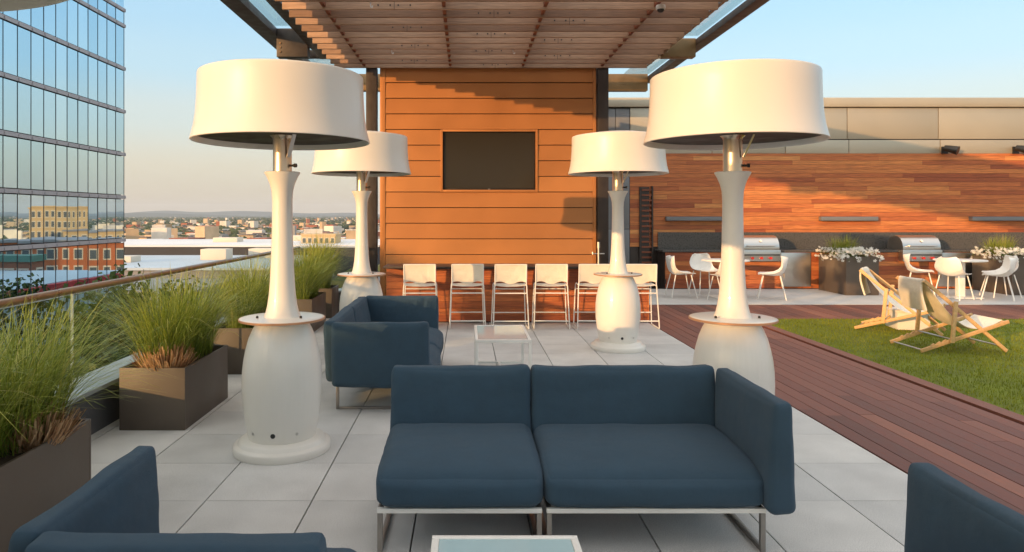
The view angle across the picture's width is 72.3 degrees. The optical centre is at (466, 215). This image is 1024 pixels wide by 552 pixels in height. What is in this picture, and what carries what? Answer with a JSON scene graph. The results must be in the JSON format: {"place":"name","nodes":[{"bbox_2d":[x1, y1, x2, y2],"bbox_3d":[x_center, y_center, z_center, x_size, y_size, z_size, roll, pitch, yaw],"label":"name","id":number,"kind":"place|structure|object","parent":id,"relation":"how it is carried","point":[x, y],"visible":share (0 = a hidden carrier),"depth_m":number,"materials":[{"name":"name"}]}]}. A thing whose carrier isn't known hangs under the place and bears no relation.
{"place":"outdoors","nodes":[
{"label":"outdoors","id":0,"kind":"place"},
{"bbox_2d":[0,0,125,371],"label":"glass tower","id":1,"kind":"structure","parent":0,"point":[62,69],"depth_m":53.25,"materials":[{"name":"metal"}]},
{"bbox_2d":[4,251,16,298],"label":"window pane","id":2,"kind":"structure","parent":1,"relation":"in","point":[10,257],"depth_m":47.47,"materials":[{"name":"clear glass"}]},
{"bbox_2d":[4,194,16,244],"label":"window pane","id":3,"kind":"structure","parent":1,"relation":"in","point":[10,200],"depth_m":47.47,"materials":[{"name":"clear glass"}]},
{"bbox_2d":[4,136,16,187],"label":"window pane","id":4,"kind":"structure","parent":1,"relation":"in","point":[10,144],"depth_m":47.47,"materials":[{"name":"blue glass"}]},
{"bbox_2d":[4,79,16,131],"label":"window pane","id":5,"kind":"structure","parent":1,"relation":"in","point":[10,87],"depth_m":47.47,"materials":[{"name":"blue glass"}]},
{"bbox_2d":[4,21,16,75],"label":"window pane","id":6,"kind":"structure","parent":1,"relation":"in","point":[10,30],"depth_m":47.47,"materials":[{"name":"blue glass"}]},
{"bbox_2d":[18,250,30,295],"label":"window pane","id":7,"kind":"structure","parent":1,"relation":"in","point":[24,256],"depth_m":48.98,"materials":[{"name":"clear glass"}]},
{"bbox_2d":[18,195,30,243],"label":"window pane","id":8,"kind":"structure","parent":1,"relation":"in","point":[24,201],"depth_m":48.98,"materials":[{"name":"clear glass"}]},
{"bbox_2d":[18,139,30,188],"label":"window pane","id":9,"kind":"structure","parent":1,"relation":"in","point":[24,146],"depth_m":48.98,"materials":[{"name":"blue glass"}]},
{"bbox_2d":[18,83,30,134],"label":"window pane","id":10,"kind":"structure","parent":1,"relation":"in","point":[24,91],"depth_m":48.98,"materials":[{"name":"blue glass"}]},
{"bbox_2d":[18,27,30,79],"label":"window pane","id":11,"kind":"structure","parent":1,"relation":"in","point":[24,36],"depth_m":48.98,"materials":[{"name":"blue glass"}]},
{"bbox_2d":[31,249,42,293],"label":"window pane","id":12,"kind":"structure","parent":1,"relation":"in","point":[37,260],"depth_m":50.35,"materials":[{"name":"clear glass"}]},
{"bbox_2d":[31,195,42,242],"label":"window pane","id":13,"kind":"structure","parent":1,"relation":"in","point":[36,201],"depth_m":50.35,"materials":[{"name":"clear glass"}]},
{"bbox_2d":[31,141,42,189],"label":"window pane","id":14,"kind":"structure","parent":1,"relation":"in","point":[36,147],"depth_m":50.36,"materials":[{"name":"blue glass"}]},
{"bbox_2d":[31,87,42,136],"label":"window pane","id":15,"kind":"structure","parent":1,"relation":"in","point":[36,94],"depth_m":50.35,"materials":[{"name":"blue glass"}]},
{"bbox_2d":[31,32,42,83],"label":"window pane","id":16,"kind":"structure","parent":1,"relation":"in","point":[36,40],"depth_m":50.35,"materials":[{"name":"blue glass"}]},
{"bbox_2d":[44,248,54,291],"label":"window pane","id":17,"kind":"structure","parent":1,"relation":"in","point":[49,253],"depth_m":51.91,"materials":[{"name":"clear glass"}]},
{"bbox_2d":[44,143,54,189],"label":"window pane","id":18,"kind":"structure","parent":1,"relation":"in","point":[49,149],"depth_m":51.92,"materials":[{"name":"blue glass"}]},
{"bbox_2d":[44,90,54,138],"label":"window pane","id":19,"kind":"structure","parent":1,"relation":"in","point":[49,98],"depth_m":51.92,"materials":[{"name":"blue glass"}]},
{"bbox_2d":[44,38,54,87],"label":"window pane","id":20,"kind":"structure","parent":1,"relation":"in","point":[49,46],"depth_m":51.91,"materials":[{"name":"blue glass"}]},
{"bbox_2d":[44,196,55,242],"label":"window pane","id":21,"kind":"structure","parent":1,"relation":"in","point":[49,201],"depth_m":51.91,"materials":[{"name":"clear glass"}]},
{"bbox_2d":[56,247,66,288],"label":"window pane","id":22,"kind":"structure","parent":1,"relation":"in","point":[61,252],"depth_m":53.45,"materials":[{"name":"clear glass"}]},
{"bbox_2d":[56,196,66,241],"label":"window pane","id":23,"kind":"structure","parent":1,"relation":"in","point":[61,202],"depth_m":53.45,"materials":[{"name":"clear glass"}]},
{"bbox_2d":[56,145,66,190],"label":"window pane","id":24,"kind":"structure","parent":1,"relation":"in","point":[61,151],"depth_m":53.45,"materials":[{"name":"blue glass"}]},
{"bbox_2d":[56,94,66,140],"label":"window pane","id":25,"kind":"structure","parent":1,"relation":"in","point":[61,101],"depth_m":53.45,"materials":[{"name":"blue glass"}]},
{"bbox_2d":[56,43,66,90],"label":"window pane","id":26,"kind":"structure","parent":1,"relation":"in","point":[61,51],"depth_m":53.45,"materials":[{"name":"blue glass"}]},
{"bbox_2d":[56,1,66,41],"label":"window pane","id":27,"kind":"structure","parent":1,"relation":"in","point":[61,8],"depth_m":53.45,"materials":[{"name":"blue glass"}]},
{"bbox_2d":[0,0,123,371],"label":"window panes","id":28,"kind":"structure","parent":1,"relation":"in","point":[121,1],"depth_m":46.55,"materials":[{"name":"glass"}]},
{"bbox_2d":[68,246,77,286],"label":"window pane","id":29,"kind":"structure","parent":1,"relation":"in","point":[73,250],"depth_m":54.94,"materials":[{"name":"clear glass"}]},
{"bbox_2d":[68,197,77,240],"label":"window pane","id":30,"kind":"structure","parent":1,"relation":"in","point":[72,201],"depth_m":54.94,"materials":[{"name":"clear glass"}]},
{"bbox_2d":[68,147,77,191],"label":"window pane","id":31,"kind":"structure","parent":1,"relation":"in","point":[72,152],"depth_m":54.94,"materials":[{"name":"blue glass"}]},
{"bbox_2d":[68,98,77,142],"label":"window pane","id":32,"kind":"structure","parent":1,"relation":"in","point":[72,103],"depth_m":54.96,"materials":[{"name":"blue glass"}]},
{"bbox_2d":[68,48,77,94],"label":"window pane","id":33,"kind":"structure","parent":1,"relation":"in","point":[72,54],"depth_m":54.96,"materials":[{"name":"blue glass"}]},
{"bbox_2d":[68,0,77,45],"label":"window pane","id":34,"kind":"structure","parent":1,"relation":"in","point":[72,6],"depth_m":55.01,"materials":[{"name":"blue glass"}]},
{"bbox_2d":[78,197,87,239],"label":"window pane","id":35,"kind":"structure","parent":1,"relation":"in","point":[82,202],"depth_m":56.37,"materials":[{"name":"clear glass"}]},
{"bbox_2d":[78,149,87,192],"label":"window pane","id":36,"kind":"structure","parent":1,"relation":"in","point":[82,154],"depth_m":56.37,"materials":[{"name":"blue glass"}]},
{"bbox_2d":[78,101,87,144],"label":"window pane","id":37,"kind":"structure","parent":1,"relation":"in","point":[82,106],"depth_m":56.38,"materials":[{"name":"blue glass"}]},
{"bbox_2d":[78,52,87,97],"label":"window pane","id":38,"kind":"structure","parent":1,"relation":"in","point":[82,59],"depth_m":56.37,"materials":[{"name":"blue glass"}]},
{"bbox_2d":[78,4,87,50],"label":"window pane","id":39,"kind":"structure","parent":1,"relation":"in","point":[82,11],"depth_m":56.38,"materials":[{"name":"blue glass"}]},
{"bbox_2d":[88,198,96,239],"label":"window pane","id":40,"kind":"structure","parent":1,"relation":"in","point":[92,202],"depth_m":57.89,"materials":[{"name":"clear glass"}]},
{"bbox_2d":[88,9,96,54],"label":"window pane","id":41,"kind":"structure","parent":1,"relation":"in","point":[92,16],"depth_m":57.88,"materials":[{"name":"blue glass"}]},
{"bbox_2d":[88,151,97,192],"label":"window pane","id":42,"kind":"structure","parent":1,"relation":"in","point":[92,156],"depth_m":57.89,"materials":[{"name":"blue glass"}]},
{"bbox_2d":[88,56,97,100],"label":"window pane","id":43,"kind":"structure","parent":1,"relation":"in","point":[92,63],"depth_m":57.88,"materials":[{"name":"blue glass"}]},
{"bbox_2d":[9,279,149,382],"bbox_3d":[-18.309,14.825,33.188,10.375,23.563,10.501,0,0,-14],"label":"street tree","id":44,"kind":"object","parent":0,"point":[123,353],"visible":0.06,"depth_m":33.79,"materials":[{"name":"green plant"}]},
{"bbox_2d":[43,260,151,351],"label":"street tree","id":45,"kind":"object","parent":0,"point":[111,277],"visible":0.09,"depth_m":47.40,"materials":[{"name":"green plant"}]},
{"bbox_2d":[45,303,165,376],"bbox_3d":[-20.609,15.742,41.254,9.840,21.729,9.286,0,0,-43],"label":"street tree","id":46,"kind":"object","parent":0,"point":[99,324],"visible":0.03,"depth_m":39.93,"materials":[{"name":"green plant"}]},
{"bbox_2d":[121,278,235,310],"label":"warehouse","id":47,"kind":"structure","parent":0,"point":[177,283],"depth_m":210.04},
{"bbox_2d":[124,248,333,286],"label":"warehouse","id":48,"kind":"structure","parent":0,"point":[151,263],"depth_m":258.34,"materials":[{"name":"concrete"}]},
{"bbox_2d":[124,213,379,217],"bbox_3d":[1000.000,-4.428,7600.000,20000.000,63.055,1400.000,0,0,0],"label":"hills","id":49,"kind":"structure","parent":0,"point":[162,215],"depth_m":7257.57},
{"bbox_2d":[132,211,379,215],"bbox_3d":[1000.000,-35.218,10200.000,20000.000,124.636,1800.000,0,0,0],"label":"hills","id":50,"kind":"structure","parent":0,"point":[246,213],"depth_m":9781.82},
{"bbox_2d":[91,318,907,551],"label":"paving","id":51,"kind":"structure","parent":0,"point":[850,496],"depth_m":4.09,"materials":[{"name":"tile"}]},
{"bbox_2d":[0,0,67,11],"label":"patio heater","id":52,"kind":"object","parent":51,"relation":"on","point":[10,5],"visible":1,"depth_m":1.70,"materials":[{"name":"metal"}]},
{"bbox_2d":[0,419,90,551],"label":"planter","id":53,"kind":"object","parent":51,"relation":"on","point":[38,480],"visible":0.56,"depth_m":3.45,"materials":[{"name":"brown metal"}]},
{"bbox_2d":[0,400,85,453],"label":"dry grass stump","id":54,"kind":"object","parent":53,"relation":"in","point":[57,429],"visible":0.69,"depth_m":3.54,"materials":[{"name":"plant"}]},
{"bbox_2d":[0,288,174,456],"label":"ornamental grass","id":55,"kind":"object","parent":53,"relation":"in","point":[57,360],"depth_m":3.61,"materials":[{"name":"plant"}]},
{"bbox_2d":[119,345,227,429],"bbox_3d":[-2.345,1.367,5.680,0.490,0.466,0.940,0,0,0],"label":"planter","id":56,"kind":"object","parent":51,"relation":"on","point":[198,390],"visible":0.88,"depth_m":5.21,"materials":[{"name":"brown metal"}]},
{"bbox_2d":[128,342,200,371],"bbox_3d":[-2.317,1.071,5.380,0.540,0.228,0.466,0,0,0],"label":"dry grass stump","id":57,"kind":"object","parent":56,"relation":"on","point":[179,361],"visible":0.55,"depth_m":5.28,"materials":[{"name":"plant"}]},
{"bbox_2d":[63,265,266,365],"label":"ornamental grass","id":58,"kind":"object","parent":56,"relation":"in","point":[190,323],"depth_m":5.56,"materials":[{"name":"plant"}]},
{"bbox_2d":[8,446,355,551],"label":"armchair","id":59,"kind":"object","parent":51,"relation":"on","point":[113,506],"visible":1,"depth_m":2.03,"materials":[{"name":"blue fabric"}]},
{"bbox_2d":[55,289,341,434],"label":"parapet wall","id":60,"kind":"structure","parent":51,"relation":"on","point":[104,413],"depth_m":5.27,"materials":[{"name":"concrete"}]},
{"bbox_2d":[0,246,354,384],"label":"glass railing","id":61,"kind":"object","parent":60,"relation":"on","point":[39,296],"visible":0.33,"depth_m":5.57,"materials":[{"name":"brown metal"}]},
{"bbox_2d":[213,321,251,373],"bbox_3d":[-2.345,1.367,7.520,0.490,0.466,0.940,0,0,0],"label":"planter","id":62,"kind":"object","parent":51,"relation":"on","point":[234,342],"visible":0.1,"depth_m":7.05,"materials":[{"name":"brown metal"}]},
{"bbox_2d":[178,251,320,327],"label":"ornamental grass","id":63,"kind":"object","parent":62,"relation":"in","point":[262,284],"depth_m":7.31,"materials":[{"name":"plant"}]},
{"bbox_2d":[189,59,369,464],"bbox_3d":[-1.265,0.292,4.800,1.194,2.615,1.194,0,0,0],"label":"patio heater","id":64,"kind":"object","parent":51,"relation":"on","point":[282,109],"visible":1,"depth_m":4.57,"materials":[{"name":"white metal"}]},
{"bbox_2d":[297,292,325,331],"bbox_3d":[-2.345,1.367,9.970,0.490,0.466,0.940,0,0,0],"label":"planter","id":65,"kind":"object","parent":51,"relation":"on","point":[316,304],"visible":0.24,"depth_m":9.72,"materials":[{"name":"wood"}]},
{"bbox_2d":[255,246,345,298],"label":"ornamental grass","id":66,"kind":"object","parent":65,"relation":"in","point":[312,282],"depth_m":9.72,"materials":[{"name":"plant"}]},
{"bbox_2d":[318,285,338,317],"bbox_3d":[-2.345,1.367,11.200,0.490,0.466,0.564,0,0,0],"label":"planter","id":67,"kind":"object","parent":51,"relation":"on","point":[332,300],"visible":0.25,"depth_m":10.95,"materials":[{"name":"wood"}]},
{"bbox_2d":[293,230,354,287],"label":"ornamental grass","id":68,"kind":"object","parent":67,"relation":"in","point":[331,251],"depth_m":11.16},
{"bbox_2d":[311,130,410,310],"bbox_3d":[-1.265,0.292,8.440,1.194,2.615,1.194,0,0,0],"label":"patio heater","id":69,"kind":"object","parent":51,"relation":"on","point":[383,154],"visible":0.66,"depth_m":8.22,"materials":[{"name":"white metal"}]},
{"bbox_2d":[323,295,443,408],"bbox_3d":[-0.714,1.233,6.679,0.970,0.734,2.049,0,0,0],"label":"sofa","id":70,"kind":"object","parent":51,"relation":"on","point":[371,341],"visible":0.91,"depth_m":5.68,"materials":[{"name":"blue fabric"}]},
{"bbox_2d":[403,264,438,324],"bbox_3d":[-0.665,1.139,10.079,0.517,0.920,0.475,0,0,-1],"label":"bar stool","id":71,"kind":"object","parent":51,"relation":"on","point":[419,275],"visible":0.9,"depth_m":9.91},
{"bbox_2d":[449,264,485,328],"bbox_3d":[0.012,1.139,10.091,0.517,0.920,0.475,0,0,-2],"label":"bar stool","id":72,"kind":"object","parent":51,"relation":"on","point":[467,275],"visible":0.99,"depth_m":9.92,"materials":[{"name":"plastic"}]},
{"bbox_2d":[474,325,530,369],"bbox_3d":[0.350,1.385,7.050,0.530,0.430,0.900,0,0,0],"label":"coffee table","id":73,"kind":"object","parent":51,"relation":"on","point":[501,334],"visible":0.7,"depth_m":6.97,"materials":[{"name":"white glass"}]},
{"bbox_2d":[431,535,581,551],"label":"coffee table","id":74,"kind":"object","parent":51,"relation":"on","point":[505,543],"visible":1,"depth_m":2.50,"materials":[{"name":"white glass"}]},
{"bbox_2d":[491,264,528,328],"bbox_3d":[0.625,1.139,10.065,0.517,0.920,0.475,0,0,-1],"label":"bar stool","id":75,"kind":"object","parent":51,"relation":"on","point":[510,275],"visible":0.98,"depth_m":9.90,"materials":[{"name":"plastic"}]},
{"bbox_2d":[383,264,648,324],"bbox_3d":[0.770,1.194,10.520,3.980,0.912,0.640,0,0,0],"label":"bar counter","id":76,"kind":"object","parent":51,"relation":"on","point":[503,302],"visible":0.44,"depth_m":10.48,"materials":[{"name":"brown wood"}]},
{"bbox_2d":[532,264,569,328],"bbox_3d":[1.216,1.139,10.091,0.517,0.920,0.475,0,0,2],"label":"bar stool","id":77,"kind":"object","parent":51,"relation":"on","point":[551,275],"visible":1,"depth_m":9.93,"materials":[{"name":"plastic"}]},
{"bbox_2d":[376,364,795,551],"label":"sofa","id":78,"kind":"object","parent":51,"relation":"on","point":[524,438],"visible":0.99,"depth_m":3.53,"materials":[{"name":"blue fabric"}]},
{"bbox_2d":[573,264,609,328],"bbox_3d":[1.829,1.139,10.094,0.517,0.920,0.475,0,0,2],"label":"bar stool","id":79,"kind":"object","parent":51,"relation":"on","point":[586,272],"visible":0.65,"depth_m":9.93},
{"bbox_2d":[568,130,668,353],"bbox_3d":[1.830,0.292,8.440,1.194,2.615,1.194,0,0,0],"label":"patio heater","id":80,"kind":"object","parent":51,"relation":"on","point":[617,155],"visible":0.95,"depth_m":8.21,"materials":[{"name":"plastic"}]},
{"bbox_2d":[626,264,659,328],"bbox_3d":[2.477,1.139,10.083,0.517,0.920,0.475,0,0,1],"label":"bar stool","id":81,"kind":"object","parent":51,"relation":"on","point":[648,272],"visible":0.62,"depth_m":9.91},
{"bbox_2d":[643,59,830,394],"bbox_3d":[1.830,0.292,4.800,1.194,2.615,1.194,0,0,0],"label":"patio heater","id":82,"kind":"object","parent":51,"relation":"on","point":[732,109],"visible":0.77,"depth_m":4.56,"materials":[{"name":"white metal"}]},
{"bbox_2d":[904,462,1023,551],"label":"armchair","id":83,"kind":"object","parent":51,"relation":"on","point":[945,512],"visible":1,"depth_m":2.24,"materials":[{"name":"blue fabric"}]},
{"bbox_2d":[115,0,1023,213],"label":"sky","id":84,"kind":"structure","parent":0,"point":[862,48],"materials":[{"name":"blue"}]},
{"bbox_2d":[648,305,1023,514],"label":"deck","id":85,"kind":"structure","parent":0,"point":[900,424],"depth_m":5.77,"materials":[{"name":"brown wood"}]},
{"bbox_2d":[649,289,1023,304],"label":"patio","id":86,"kind":"structure","parent":0,"point":[777,297],"depth_m":13.51,"materials":[{"name":"concrete"}]},
{"bbox_2d":[689,253,719,293],"bbox_3d":[4.948,1.187,14.517,0.500,0.823,0.555,0,0,-8],"label":"dining chair","id":87,"kind":"object","parent":86,"relation":"on","point":[697,263],"visible":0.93,"depth_m":14.70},
{"bbox_2d":[819,254,878,294],"bbox_3d":[7.970,1.210,14.600,0.660,0.780,1.100,0,0,0],"label":"flower planter","id":88,"kind":"object","parent":86,"relation":"on","point":[836,275],"visible":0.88,"depth_m":14.11,"materials":[{"name":"grey metal"}]},
{"bbox_2d":[814,246,884,261],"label":"white flowers","id":89,"kind":"object","parent":88,"relation":"in","point":[842,252],"visible":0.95,"depth_m":14.24,"materials":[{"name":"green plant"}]},
{"bbox_2d":[934,256,973,300],"bbox_3d":[9.365,1.187,13.442,0.555,0.823,0.500,0,0,-28],"label":"dining chair","id":90,"kind":"object","parent":86,"relation":"on","point":[951,266],"visible":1,"depth_m":13.30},
{"bbox_2d":[933,258,988,298],"bbox_3d":[9.720,1.227,13.750,0.900,0.738,0.900,0,0,0],"label":"dining table","id":91,"kind":"object","parent":86,"relation":"on","point":[962,286],"visible":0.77,"depth_m":13.69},
{"bbox_2d":[972,254,1023,294],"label":"flower planter","id":92,"kind":"object","parent":86,"relation":"on","point":[978,277],"visible":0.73,"depth_m":14.51,"materials":[{"name":"grey metal"}]},
{"bbox_2d":[772,317,1023,415],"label":"lawn","id":93,"kind":"structure","parent":0,"point":[964,377],"depth_m":8.00,"materials":[{"name":"plant"}]},
{"bbox_2d":[762,317,1023,424],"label":"lawn edging","id":94,"kind":"object","parent":93,"relation":"on","point":[991,408],"visible":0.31,"depth_m":7.02,"materials":[{"name":"brown wood"}]},
{"bbox_2d":[854,267,946,335],"bbox_3d":[6.024,1.161,9.704,1.037,0.853,0.658,0,0,38],"label":"deck chair","id":95,"kind":"object","parent":93,"relation":"on","point":[889,296],"visible":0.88,"depth_m":9.69,"materials":[{"name":"light beech"},{"name":"cream canvas fabric"}]},
{"bbox_2d":[885,307,929,329],"bbox_3d":[6.280,1.458,9.950,0.450,0.275,0.450,0,0,10],"label":"side table","id":96,"kind":"object","parent":93,"relation":"on","point":[905,324],"visible":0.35,"depth_m":9.77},
{"bbox_2d":[890,276,1009,352],"bbox_3d":[5.783,1.161,8.390,1.037,0.853,0.658,0,0,0],"label":"deck chair","id":97,"kind":"object","parent":93,"relation":"on","point":[917,294],"visible":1,"depth_m":8.27,"materials":[{"name":"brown wood"}]},
{"label":"ground","id":98,"kind":"structure","parent":0,"visible":0},
{"bbox_2d":[121,235,379,275],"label":"warehouse","id":99,"kind":"structure","parent":98,"relation":"on","point":[240,245],"depth_m":312.00,"materials":[{"name":"white roof membrane"},{"name":"concrete"}]},
{"bbox_2d":[124,217,379,238],"bbox_3d":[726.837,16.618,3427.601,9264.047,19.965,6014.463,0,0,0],"label":"distant city","id":100,"kind":"object","parent":98,"relation":"on","point":[160,229],"visible":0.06,"depth_m":622.33},
{"bbox_2d":[124,216,379,288],"bbox_3d":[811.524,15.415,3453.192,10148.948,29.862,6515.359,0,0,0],"label":"trees","id":101,"kind":"object","parent":98,"relation":"on","point":[266,221],"visible":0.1,"depth_m":1787.68,"materials":[{"name":"plant"}]},
{"bbox_3d":[12.050,14.120,5.000,29.900,24.920,28.000,0,0,0],"label":"host building","id":102,"kind":"object","parent":98,"relation":"on","visible":0},
{"bbox_2d":[380,68,595,295],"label":"screen wall","id":103,"kind":"structure","parent":102,"relation":"on","point":[425,218],"depth_m":12.18,"materials":[{"name":"wood"},{"name":"black glass"},{"name":"dark metal"}]},
{"bbox_2d":[443,132,534,189],"bbox_3d":[0.398,-0.964,12.232,1.610,1.010,0.032,0,0,0],"label":"television","id":104,"kind":"object","parent":103,"relation":"attached to","point":[488,160],"visible":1,"depth_m":12.22,"materials":[{"name":"black plastic"}]},
{"bbox_2d":[220,0,769,277],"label":"pergola","id":105,"kind":"object","parent":102,"relation":"on","point":[602,37],"visible":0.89,"depth_m":10.39,"materials":[{"name":"wood"}]},
{"bbox_2d":[609,109,628,263],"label":"grey panel wall","id":106,"kind":"structure","parent":102,"relation":"on","point":[618,119],"depth_m":15.92,"materials":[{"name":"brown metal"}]},
{"bbox_2d":[629,152,1023,287],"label":"wood clad wall","id":107,"kind":"structure","parent":102,"relation":"on","point":[892,192],"depth_m":15.93,"materials":[{"name":"brown wood"}]},
{"bbox_2d":[639,186,652,286],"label":"slatted gate","id":108,"kind":"structure","parent":107,"relation":"attached to","point":[644,226],"depth_m":15.89,"materials":[{"name":"brown metal"}]},
{"bbox_2d":[609,98,1023,152],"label":"metal panel wall","id":109,"kind":"structure","parent":107,"relation":"on","point":[918,125],"depth_m":15.92,"materials":[{"name":"brown light beige-grey metal panels"}]},
{"bbox_2d":[655,232,1023,288],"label":"barbecue counter","id":110,"kind":"object","parent":102,"relation":"on","point":[797,249],"visible":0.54,"depth_m":15.28,"materials":[{"name":"grey wood"}]},
{"bbox_2d":[744,235,780,260],"bbox_3d":[6.380,0.705,15.408,0.860,0.550,0.685,0,0,0],"label":"gas grill","id":111,"kind":"object","parent":110,"relation":"in","point":[761,247],"visible":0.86,"depth_m":15.14,"materials":[{"name":"silver metal"}]},
{"bbox_2d":[781,253,810,286],"bbox_3d":[7.195,1.170,15.239,0.650,0.740,0.071,0,0,0],"label":"fridge door","id":112,"kind":"structure","parent":110,"relation":"in","point":[797,273],"depth_m":15.25,"materials":[{"name":"silver metal"}]},
{"bbox_2d":[886,235,941,260],"bbox_3d":[9.880,0.705,15.408,0.860,0.550,0.685,0,0,0],"label":"gas grill","id":113,"kind":"object","parent":110,"relation":"in","point":[922,247],"visible":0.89,"depth_m":15.16,"materials":[{"name":"silver metal"}]},
{"bbox_2d":[937,253,972,286],"bbox_3d":[10.700,1.170,15.239,0.800,0.740,0.071,0,0,0],"label":"fridge door","id":114,"kind":"structure","parent":110,"relation":"in","point":[942,282],"depth_m":15.25,"materials":[{"name":"silver metal"}]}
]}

